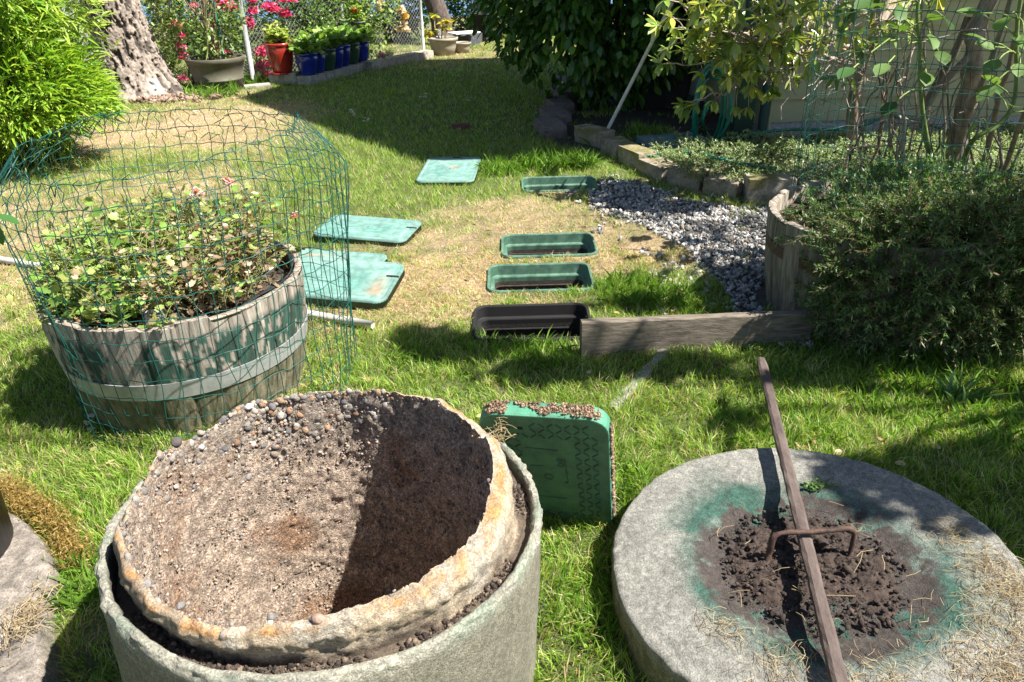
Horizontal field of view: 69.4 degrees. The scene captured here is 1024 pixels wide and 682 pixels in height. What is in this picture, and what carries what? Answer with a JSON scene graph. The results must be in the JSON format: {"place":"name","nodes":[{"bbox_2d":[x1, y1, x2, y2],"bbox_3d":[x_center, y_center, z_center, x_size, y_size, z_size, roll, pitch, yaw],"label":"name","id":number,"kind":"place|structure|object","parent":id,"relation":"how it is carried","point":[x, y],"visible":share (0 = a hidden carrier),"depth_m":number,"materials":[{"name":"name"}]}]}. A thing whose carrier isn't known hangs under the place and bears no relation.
{"place":"outdoors","nodes":[
{"label":"outdoors","id":0,"kind":"place"},
{"bbox_2d":[139,0,611,23],"bbox_3d":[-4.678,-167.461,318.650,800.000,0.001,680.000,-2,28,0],"label":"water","id":1,"kind":"structure","parent":0,"point":[309,5],"depth_m":24.85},
{"bbox_2d":[0,14,1023,681],"bbox_3d":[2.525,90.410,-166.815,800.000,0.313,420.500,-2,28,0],"label":"ground","id":2,"kind":"structure","parent":0,"point":[630,118],"depth_m":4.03,"materials":[{"name":"plant"}]},
{"bbox_2d":[0,512,63,681],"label":"stone slab","id":3,"kind":"object","parent":2,"relation":"on","point":[22,564],"depth_m":1.75,"materials":[{"name":"stone"}]},
{"bbox_2d":[0,490,13,557],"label":"dark pot","id":4,"kind":"object","parent":3,"relation":"on","point":[6,531],"visible":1,"depth_m":1.91,"materials":[{"name":"brown plastic"}]},
{"bbox_2d":[0,214,19,244],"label":"broad leaf plant","id":5,"kind":"object","parent":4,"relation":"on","point":[9,218],"visible":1,"depth_m":1.55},
{"bbox_2d":[0,568,62,669],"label":"straw","id":6,"kind":"object","parent":3,"relation":"on","point":[25,616],"visible":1,"depth_m":1.69,"materials":[{"name":"beige plant"}]},
{"bbox_2d":[0,467,100,570],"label":"moss","id":7,"kind":"object","parent":2,"relation":"on","point":[39,508],"visible":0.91,"depth_m":2.05,"materials":[{"name":"brown plant"}]},
{"bbox_2d":[0,0,147,175],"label":"bamboo","id":8,"kind":"object","parent":2,"relation":"on","point":[50,79],"visible":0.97,"depth_m":5.32,"materials":[{"name":"green plant"}]},
{"bbox_2d":[79,0,186,103],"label":"pine tree","id":9,"kind":"object","parent":2,"relation":"on","point":[137,62],"visible":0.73,"depth_m":8.14,"materials":[{"name":"brown plant"}]},
{"bbox_2d":[35,234,307,436],"bbox_3d":[-1.164,-0.046,2.672,0.854,0.451,0.854,-2,28,0],"label":"barrel planter","id":10,"kind":"object","parent":2,"relation":"on","point":[167,370],"visible":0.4,"depth_m":2.36,"materials":[{"name":"brown wood"}]},
{"bbox_2d":[1,177,305,332],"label":"geranium plant","id":11,"kind":"object","parent":10,"relation":"in","point":[144,243],"visible":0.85,"depth_m":2.40,"materials":[{"name":"green plant"}]},
{"bbox_2d":[0,106,356,450],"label":"wire cage","id":12,"kind":"object","parent":2,"relation":"on","point":[10,161],"visible":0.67,"depth_m":2.29,"materials":[{"name":"metal"}]},
{"bbox_2d":[0,256,374,328],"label":"pipe","id":13,"kind":"object","parent":2,"relation":"on","point":[315,314],"visible":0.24,"depth_m":3.16,"materials":[{"name":"white plastic"}]},
{"bbox_2d":[161,33,216,86],"bbox_3d":[-3.821,-3.317,8.812,0.694,0.674,0.454,-2,28,0],"label":"leafy shrub","id":14,"kind":"object","parent":2,"relation":"on","point":[172,65],"visible":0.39,"depth_m":8.73,"materials":[{"name":"green plant"}]},
{"bbox_2d":[85,0,295,82],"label":"wire fence","id":15,"kind":"object","parent":2,"relation":"on","point":[201,54],"visible":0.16,"depth_m":9.00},
{"bbox_2d":[143,0,189,69],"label":"vine","id":16,"kind":"object","parent":15,"relation":"hanging from","point":[158,14],"visible":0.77,"depth_m":8.80,"materials":[{"name":"green plant"}]},
{"bbox_2d":[107,90,293,104],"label":"bark chips","id":17,"kind":"object","parent":2,"relation":"on","point":[167,97],"visible":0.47,"depth_m":8.14,"materials":[{"name":"wood"}]},
{"bbox_2d":[140,0,268,55],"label":"dark bush","id":18,"kind":"object","parent":2,"relation":"on","point":[179,15],"visible":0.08,"depth_m":11.50,"materials":[{"name":"green plant"}]},
{"bbox_2d":[184,53,244,91],"bbox_3d":[-3.459,-3.151,8.702,0.664,0.362,0.664,-2,28,0],"label":"olive pot","id":19,"kind":"object","parent":2,"relation":"on","point":[220,71],"visible":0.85,"depth_m":8.48,"materials":[{"name":"ceramic"}]},
{"bbox_2d":[158,0,246,59],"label":"potted tree","id":20,"kind":"object","parent":19,"relation":"in","point":[209,35],"visible":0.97,"depth_m":8.44,"materials":[{"name":"green plant"}]},
{"bbox_2d":[140,0,326,80],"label":"flowering shrub","id":21,"kind":"object","parent":2,"relation":"on","point":[241,46],"visible":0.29,"depth_m":9.54,"materials":[{"name":"green plant"}]},
{"bbox_2d":[236,0,255,83],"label":"fence post","id":22,"kind":"object","parent":2,"relation":"on","point":[247,46],"visible":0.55,"depth_m":8.78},
{"bbox_2d":[268,73,284,83],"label":"concrete block","id":23,"kind":"structure","parent":2,"relation":"on","point":[276,79],"depth_m":8.98,"materials":[{"name":"concrete"}]},
{"bbox_2d":[264,41,293,74],"bbox_3d":[-2.799,-3.426,8.956,0.346,0.353,0.346,-2,28,0],"label":"red pot","id":24,"kind":"object","parent":23,"relation":"on","point":[280,57],"visible":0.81,"depth_m":8.85,"materials":[{"name":"ceramic"}]},
{"bbox_2d":[262,20,291,43],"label":"potted plant","id":25,"kind":"object","parent":24,"relation":"in","point":[274,34],"visible":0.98,"depth_m":8.77,"materials":[{"name":"green plant"}]},
{"bbox_2d":[284,71,300,84],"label":"concrete block","id":26,"kind":"structure","parent":2,"relation":"on","point":[290,78],"depth_m":8.96,"materials":[{"name":"concrete"}]},
{"bbox_2d":[245,0,358,79],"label":"flowering shrub","id":27,"kind":"object","parent":2,"relation":"on","point":[273,7],"visible":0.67,"depth_m":9.45,"materials":[{"name":"pink plant"}]},
{"bbox_2d":[297,75,319,85],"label":"concrete block","id":28,"kind":"structure","parent":2,"relation":"on","point":[307,80],"depth_m":8.86,"materials":[{"name":"concrete"}]},
{"bbox_2d":[294,52,317,75],"bbox_3d":[-2.459,-3.330,8.882,0.280,0.250,0.280,-2,28,0],"label":"blue pot","id":29,"kind":"object","parent":28,"relation":"on","point":[306,64],"visible":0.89,"depth_m":8.79,"materials":[{"name":"ceramic"}]},
{"bbox_2d":[285,27,323,54],"bbox_3d":[-2.454,-3.525,8.731,0.441,0.318,0.389,-9,29,-13],"label":"potted plant","id":30,"kind":"object","parent":29,"relation":"in","point":[305,45],"visible":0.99,"depth_m":8.72,"materials":[{"name":"green plant"}]},
{"bbox_2d":[95,388,542,681],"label":"concrete riser","id":31,"kind":"object","parent":2,"relation":"on","point":[357,535],"visible":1,"depth_m":1.60,"materials":[{"name":"concrete"}]},
{"bbox_2d":[483,417,516,443],"bbox_3d":[-0.029,0.211,1.711,0.068,0.070,0.077,-21,34,-32],"label":"straw tuft","id":32,"kind":"object","parent":31,"relation":"on","point":[498,437],"visible":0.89,"depth_m":1.71,"materials":[{"name":"beige plant"}]},
{"bbox_2d":[315,73,326,81],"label":"concrete block","id":33,"kind":"structure","parent":2,"relation":"on","point":[321,76],"depth_m":9.01,"materials":[{"name":"concrete"}]},
{"bbox_2d":[316,50,325,72],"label":"blue pot","id":34,"kind":"object","parent":33,"relation":"on","point":[321,63],"visible":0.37,"depth_m":8.97,"materials":[{"name":"ceramic"}]},
{"bbox_2d":[291,28,327,51],"bbox_3d":[-2.429,-3.629,8.934,0.359,0.293,0.400,9,30,19],"label":"potted plant","id":35,"kind":"object","parent":34,"relation":"in","point":[323,45],"visible":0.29,"depth_m":8.86,"materials":[{"name":"green plant"}]},
{"bbox_2d":[270,0,374,36],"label":"dark bush","id":36,"kind":"object","parent":2,"relation":"on","point":[289,4],"visible":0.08,"depth_m":11.91,"materials":[{"name":"green plant"}]},
{"bbox_2d":[243,0,424,78],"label":"chain link fence","id":37,"kind":"object","parent":2,"relation":"on","point":[420,12],"visible":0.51,"depth_m":10.52,"materials":[{"name":"metal"}]},
{"bbox_2d":[291,0,379,32],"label":"leafy shrub","id":38,"kind":"object","parent":2,"relation":"on","point":[319,12],"visible":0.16,"depth_m":10.12,"materials":[{"name":"green plant"}]},
{"bbox_2d":[331,68,342,78],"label":"concrete block","id":39,"kind":"structure","parent":2,"relation":"on","point":[338,72],"depth_m":9.32,"materials":[{"name":"concrete"}]},
{"bbox_2d":[324,47,335,70],"bbox_3d":[-2.317,-3.510,9.213,0.280,0.250,0.280,-2,28,0],"label":"green pot","id":40,"kind":"object","parent":39,"relation":"on","point":[330,55],"visible":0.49,"depth_m":9.14,"materials":[{"name":"ceramic"}]},
{"bbox_2d":[311,25,339,49],"bbox_3d":[-2.340,-3.719,9.113,0.354,0.334,0.377,12,31,24],"label":"potted plant","id":41,"kind":"object","parent":40,"relation":"in","point":[321,37],"visible":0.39,"depth_m":9.07,"materials":[{"name":"green plant"}]},
{"bbox_2d":[336,66,349,75],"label":"concrete block","id":42,"kind":"structure","parent":2,"relation":"on","point":[345,70],"depth_m":9.46,"materials":[{"name":"concrete"}]},
{"bbox_2d":[327,46,343,68],"bbox_3d":[-2.254,-3.591,9.361,0.280,0.250,0.280,-17,32,-26],"label":"blue pot","id":43,"kind":"object","parent":42,"relation":"on","point":[339,56],"visible":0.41,"depth_m":9.30,"materials":[{"name":"ceramic"}]},
{"bbox_2d":[316,23,345,47],"bbox_3d":[-2.258,-3.796,9.230,0.367,0.302,0.459,-11,29,-16],"label":"potted plant","id":44,"kind":"object","parent":43,"relation":"in","point":[338,41],"visible":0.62,"depth_m":9.17,"materials":[{"name":"green plant"}]},
{"bbox_2d":[300,249,387,261],"bbox_3d":[-0.910,-0.371,3.685,0.521,0.043,0.340,5,29,12],"label":"box cover","id":45,"kind":"object","parent":2,"relation":"on","point":[366,256],"visible":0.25,"depth_m":3.76,"materials":[{"name":"green plastic"}]},
{"bbox_2d":[300,256,404,308],"bbox_3d":[-0.798,-0.279,3.439,0.543,0.095,0.373,3,28,9],"label":"box cover","id":46,"kind":"object","parent":2,"relation":"on","point":[374,284],"visible":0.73,"depth_m":3.40,"materials":[{"name":"green plastic"}]},
{"bbox_2d":[349,64,356,74],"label":"concrete block","id":47,"kind":"structure","parent":2,"relation":"on","point":[352,69],"depth_m":9.59,"materials":[{"name":"concrete"}]},
{"bbox_2d":[335,44,350,66],"bbox_3d":[-2.199,-3.664,9.488,0.289,0.258,0.289,8,29,17],"label":"blue pot","id":48,"kind":"object","parent":47,"relation":"on","point":[347,53],"visible":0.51,"depth_m":9.42,"materials":[{"name":"ceramic"}]},
{"bbox_2d":[351,63,363,71],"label":"concrete block","id":49,"kind":"structure","parent":2,"relation":"on","point":[360,66],"depth_m":9.74,"materials":[{"name":"concrete"}]},
{"bbox_2d":[342,42,359,63],"bbox_3d":[-2.120,-3.764,9.672,0.290,0.258,0.290,-12,30,-18],"label":"green pot","id":50,"kind":"object","parent":49,"relation":"on","point":[355,52],"visible":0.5,"depth_m":9.60,"materials":[{"name":"ceramic"}]},
{"bbox_2d":[344,22,368,42],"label":"potted plant","id":51,"kind":"object","parent":50,"relation":"in","point":[353,36],"visible":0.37,"depth_m":9.53,"materials":[{"name":"green plant"}]},
{"bbox_2d":[351,21,365,28],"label":"stand pot","id":52,"kind":"object","parent":2,"relation":"on","point":[357,24],"visible":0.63,"depth_m":9.82,"materials":[{"name":"grey plastic"}]},
{"bbox_2d":[346,0,366,21],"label":"potted plant","id":53,"kind":"object","parent":52,"relation":"in","point":[356,16],"visible":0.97,"depth_m":9.80,"materials":[{"name":"green plant"}]},
{"bbox_2d":[313,214,421,246],"bbox_3d":[-0.803,-0.618,4.134,0.542,0.060,0.340,5,29,11],"label":"box cover","id":54,"kind":"object","parent":2,"relation":"on","point":[381,231],"visible":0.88,"depth_m":4.07,"materials":[{"name":"green plastic"}]},
{"bbox_2d":[327,0,410,59],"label":"rose bush","id":55,"kind":"object","parent":2,"relation":"on","point":[400,9],"visible":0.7,"depth_m":10.49,"materials":[{"name":"green plant"}]},
{"bbox_2d":[370,0,430,42],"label":"dark bush","id":56,"kind":"object","parent":2,"relation":"on","point":[411,14],"visible":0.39,"depth_m":12.59,"materials":[{"name":"green plant"}]},
{"bbox_2d":[424,0,452,35],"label":"garden tree","id":57,"kind":"object","parent":2,"relation":"on","point":[438,8],"visible":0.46,"depth_m":12.01,"materials":[{"name":"brown plant"}]},
{"bbox_2d":[427,36,457,55],"bbox_3d":[-1.026,-4.399,11.040,0.456,0.250,0.456,-2,28,0],"label":"tan pot","id":58,"kind":"object","parent":2,"relation":"on","point":[446,46],"visible":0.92,"depth_m":10.90,"materials":[{"name":"ceramic"}]},
{"bbox_2d":[422,13,454,38],"bbox_3d":[-1.086,-4.632,10.916,0.506,0.396,0.216,-2,28,0],"label":"potted plant","id":59,"kind":"object","parent":58,"relation":"on","point":[444,21],"visible":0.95,"depth_m":10.91,"materials":[{"name":"yellow plant"}]},
{"bbox_2d":[416,157,480,185],"bbox_3d":[-0.439,-1.199,5.229,0.400,0.055,0.601,0,28,4],"label":"box cover","id":60,"kind":"object","parent":2,"relation":"on","point":[457,171],"visible":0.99,"depth_m":5.16,"materials":[{"name":"green plastic"}]},
{"bbox_2d":[455,41,470,53],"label":"tan pot","id":61,"kind":"object","parent":2,"relation":"on","point":[462,47],"visible":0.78,"depth_m":11.16,"materials":[{"name":"ceramic"}]},
{"bbox_2d":[444,0,495,35],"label":"dark bush","id":62,"kind":"object","parent":2,"relation":"on","point":[455,9],"visible":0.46,"depth_m":13.21,"materials":[{"name":"green plant"}]},
{"bbox_2d":[90,108,953,464],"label":"fallen leaves","id":63,"kind":"object","parent":2,"relation":"on","point":[898,462],"visible":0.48,"depth_m":2.69,"materials":[{"name":"brown plant"}]},
{"bbox_2d":[471,303,590,343],"bbox_3d":[0.086,0.048,3.175,0.500,0.306,0.330,-2,28,0],"label":"valve box","id":64,"kind":"object","parent":2,"relation":"in","point":[520,320],"visible":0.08,"depth_m":3.25,"materials":[{"name":"black plastic"}]},
{"bbox_2d":[487,262,594,293],"bbox_3d":[0.135,-0.192,3.581,0.500,0.266,0.330,-2,28,0],"label":"valve box","id":65,"kind":"object","parent":2,"relation":"in","point":[528,277],"visible":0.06,"depth_m":3.66,"materials":[{"name":"green plastic"}]},
{"bbox_2d":[479,398,617,525],"bbox_3d":[0.105,0.329,1.908,0.340,0.487,0.192,4,29,11],"label":"box cover","id":66,"kind":"object","parent":2,"relation":"on","point":[564,453],"visible":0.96,"depth_m":1.81,"materials":[{"name":"green plastic"}]},
{"bbox_2d":[501,232,597,258],"bbox_3d":[0.195,-0.378,3.970,0.500,0.306,0.330,-2,28,0],"label":"valve box","id":67,"kind":"object","parent":2,"relation":"in","point":[540,245],"visible":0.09,"depth_m":4.04,"materials":[{"name":"green plastic"}]},
{"bbox_2d":[533,117,566,138],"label":"edging stone","id":68,"kind":"object","parent":2,"relation":"on","point":[551,127],"visible":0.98,"depth_m":6.09,"materials":[{"name":"stone"}]},
{"bbox_2d":[539,106,571,124],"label":"edging stone","id":69,"kind":"object","parent":2,"relation":"on","point":[563,115],"visible":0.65,"depth_m":6.55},
{"bbox_2d":[544,95,574,112],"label":"edging stone","id":70,"kind":"object","parent":2,"relation":"on","point":[567,104],"visible":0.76,"depth_m":7.00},
{"bbox_2d":[521,175,598,192],"bbox_3d":[0.314,-0.947,4.949,0.500,0.226,0.330,-2,28,0],"label":"valve box","id":71,"kind":"object","parent":2,"relation":"in","point":[550,183],"visible":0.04,"depth_m":5.04,"materials":[{"name":"green plastic"}]},
{"bbox_2d":[549,85,577,100],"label":"edging stone","id":72,"kind":"object","parent":2,"relation":"on","point":[567,93],"visible":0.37,"depth_m":7.50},
{"bbox_2d":[466,0,717,111],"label":"laurel bush","id":73,"kind":"object","parent":2,"relation":"on","point":[593,31],"visible":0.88,"depth_m":6.61,"materials":[{"name":"green plant"}]},
{"bbox_2d":[574,124,614,147],"bbox_3d":[0.654,-1.631,5.878,0.161,0.139,0.354,-19,33,-29],"label":"edging stone","id":74,"kind":"object","parent":2,"relation":"on","point":[588,131],"visible":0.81,"depth_m":5.81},
{"bbox_2d":[600,136,636,157],"bbox_3d":[0.798,-1.460,5.579,0.184,0.110,0.306,-9,29,-14],"label":"edging stone","id":75,"kind":"object","parent":2,"relation":"on","point":[610,145],"visible":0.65,"depth_m":5.53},
{"bbox_2d":[618,144,656,170],"bbox_3d":[0.896,-1.310,5.270,0.164,0.131,0.292,-13,30,-21],"label":"edging stone","id":76,"kind":"object","parent":2,"relation":"on","point":[629,154],"visible":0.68,"depth_m":5.23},
{"bbox_2d":[608,349,670,412],"bbox_3d":[0.468,0.139,2.693,0.051,0.045,0.492,16,32,29],"label":"concrete strip","id":77,"kind":"object","parent":2,"relation":"on","point":[646,370],"visible":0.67,"depth_m":2.68,"materials":[{"name":"concrete"}]},
{"bbox_2d":[607,2,673,128],"bbox_3d":[0.960,-2.070,5.745,0.506,1.025,0.028,4,29,11],"label":"white pole","id":78,"kind":"object","parent":2,"relation":"on","point":[634,76],"visible":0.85,"depth_m":5.74,"materials":[{"name":"plastic"}]},
{"bbox_2d":[637,157,676,180],"bbox_3d":[1.010,-1.169,5.025,0.184,0.101,0.300,-15,31,-23],"label":"edging stone","id":79,"kind":"object","parent":2,"relation":"on","point":[653,167],"visible":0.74,"depth_m":4.99,"materials":[{"name":"stone"}]},
{"bbox_2d":[635,63,694,107],"bbox_3d":[1.472,-2.508,7.226,0.540,0.370,0.460,-2,28,0],"label":"storage bin","id":80,"kind":"object","parent":2,"relation":"on","point":[666,97],"visible":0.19,"depth_m":7.08,"materials":[{"name":"grey plastic"}]},
{"bbox_2d":[636,132,717,154],"bbox_3d":[1.276,-1.539,5.754,0.518,0.054,0.475,-7,28,-9],"label":"stepping stone","id":81,"kind":"object","parent":2,"relation":"on","point":[644,139],"visible":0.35,"depth_m":5.76,"materials":[{"name":"stone"}]},
{"bbox_2d":[667,164,712,191],"bbox_3d":[1.148,-1.062,4.800,0.159,0.126,0.275,-23,35,-35],"label":"edging stone","id":82,"kind":"object","parent":2,"relation":"on","point":[676,177],"visible":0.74,"depth_m":4.74,"materials":[{"name":"stone"}]},
{"bbox_2d":[580,309,813,358],"bbox_3d":[0.711,-0.006,2.864,0.901,0.223,0.044,-4,28,-4],"label":"plank","id":83,"kind":"object","parent":2,"relation":"on","point":[599,336],"visible":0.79,"depth_m":2.83,"materials":[{"name":"grey wood"}]},
{"bbox_2d":[703,173,743,198],"bbox_3d":[1.338,-0.968,4.625,0.242,0.116,0.186,22,36,37],"label":"edging stone","id":84,"kind":"object","parent":2,"relation":"on","point":[733,187],"visible":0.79,"depth_m":4.56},
{"bbox_2d":[742,173,796,202],"bbox_3d":[1.554,-0.922,4.470,0.295,0.160,0.176,-2,28,0],"label":"edging stone","id":85,"kind":"object","parent":2,"relation":"on","point":[766,188],"visible":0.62,"depth_m":4.40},
{"bbox_2d":[644,0,948,157],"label":"rhododendron","id":86,"kind":"object","parent":2,"relation":"on","point":[761,48],"visible":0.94,"depth_m":4.18,"materials":[{"name":"green plant"}]},
{"bbox_2d":[611,448,1023,681],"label":"tank cover","id":87,"kind":"object","parent":2,"relation":"on","point":[668,564],"visible":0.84,"depth_m":1.68,"materials":[{"name":"concrete"}]},
{"bbox_2d":[757,357,847,681],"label":"iron bar","id":88,"kind":"object","parent":87,"relation":"on","point":[834,662],"visible":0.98,"depth_m":1.69,"materials":[{"name":"metal"}]},
{"bbox_2d":[720,505,910,638],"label":"soil","id":89,"kind":"structure","parent":87,"relation":"on","point":[870,580],"depth_m":1.69,"materials":[{"name":"soil"}]},
{"bbox_2d":[802,476,838,490],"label":"weed","id":90,"kind":"object","parent":87,"relation":"on","point":[818,485],"visible":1,"depth_m":1.93,"materials":[{"name":"green plant"}]},
{"bbox_2d":[696,501,1023,681],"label":"grass clippings","id":91,"kind":"object","parent":87,"relation":"on","point":[1000,588],"depth_m":1.52,"materials":[{"name":"plant"}]},
{"bbox_2d":[642,117,1023,192],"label":"ground cover","id":92,"kind":"object","parent":2,"relation":"on","point":[668,150],"depth_m":5.06,"materials":[{"name":"plant"}]},
{"bbox_2d":[666,0,1023,139],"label":"house","id":93,"kind":"structure","parent":2,"relation":"on","point":[767,116],"depth_m":5.79,"materials":[{"name":"paint"}]},
{"bbox_2d":[636,62,977,169],"bbox_3d":[2.068,-1.720,5.547,2.552,0.692,1.519,-16,31,-24],"label":"garden hose","id":94,"kind":"object","parent":93,"relation":"hanging from","point":[695,125],"visible":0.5,"depth_m":5.66,"materials":[{"name":"rubber"}]},
{"bbox_2d":[765,181,1002,350],"bbox_3d":[1.491,-0.336,3.083,0.852,0.445,0.851,-2,28,0],"label":"barrel planter","id":95,"kind":"object","parent":2,"relation":"on","point":[784,264],"visible":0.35,"depth_m":2.89,"materials":[{"name":"wood"}]},
{"bbox_2d":[764,144,1023,370],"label":"rosemary bush","id":96,"kind":"object","parent":95,"relation":"in","point":[865,225],"visible":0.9,"depth_m":2.64,"materials":[{"name":"green plant"}]},
{"bbox_2d":[791,0,1023,261],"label":"wire cage","id":97,"kind":"object","parent":95,"relation":"on","point":[881,87],"visible":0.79,"depth_m":2.99,"materials":[{"name":"metal"}]},
{"bbox_2d":[836,0,953,168],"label":"leafy stalk","id":98,"kind":"object","parent":97,"relation":"in","point":[925,78],"visible":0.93,"depth_m":2.97,"materials":[{"name":"green plant"}]},
{"bbox_2d":[954,0,1023,168],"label":"leafy stalk","id":99,"kind":"object","parent":97,"relation":"in","point":[997,26],"visible":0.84,"depth_m":3.02,"materials":[{"name":"green plant"}]},
{"bbox_2d":[998,108,1023,178],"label":"cane","id":100,"kind":"object","parent":97,"relation":"attached to","point":[1012,145],"visible":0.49,"depth_m":3.50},
{"bbox_2d":[836,0,1023,181],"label":"old shrub tree","id":101,"kind":"object","parent":2,"relation":"on","point":[972,79],"visible":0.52,"depth_m":4.14,"materials":[{"name":"brown plant"}]},
{"bbox_2d":[847,73,946,171],"bbox_3d":[2.002,-1.044,3.912,0.235,0.696,0.366,-26,36,-37],"label":"branch","id":102,"kind":"object","parent":101,"relation":"attached to","point":[900,91],"visible":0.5,"depth_m":3.83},
{"bbox_2d":[942,0,1012,189],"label":"cane","id":103,"kind":"object","parent":2,"relation":"on","point":[968,115],"visible":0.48,"depth_m":3.66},
{"bbox_2d":[975,3,1023,198],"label":"cane","id":104,"kind":"object","parent":2,"relation":"on","point":[995,113],"visible":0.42,"depth_m":3.51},
{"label":"concrete block","id":105,"kind":"object","parent":2,"relation":"on","visible":0},
{"bbox_2d":[358,40,368,61],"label":"blue pot","id":106,"kind":"object","parent":105,"relation":"on","point":[364,52],"visible":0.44,"depth_m":9.80,"materials":[{"name":"ceramic"}]},
{"bbox_2d":[350,24,375,41],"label":"potted plant","id":107,"kind":"object","parent":106,"relation":"in","point":[362,30],"visible":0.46,"depth_m":9.75,"materials":[{"name":"green plant"}]},
{"bbox_2d":[562,174,814,348],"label":"gravel","id":108,"kind":"structure","parent":0,"point":[644,207],"depth_m":4.08,"materials":[{"name":"gravel"}]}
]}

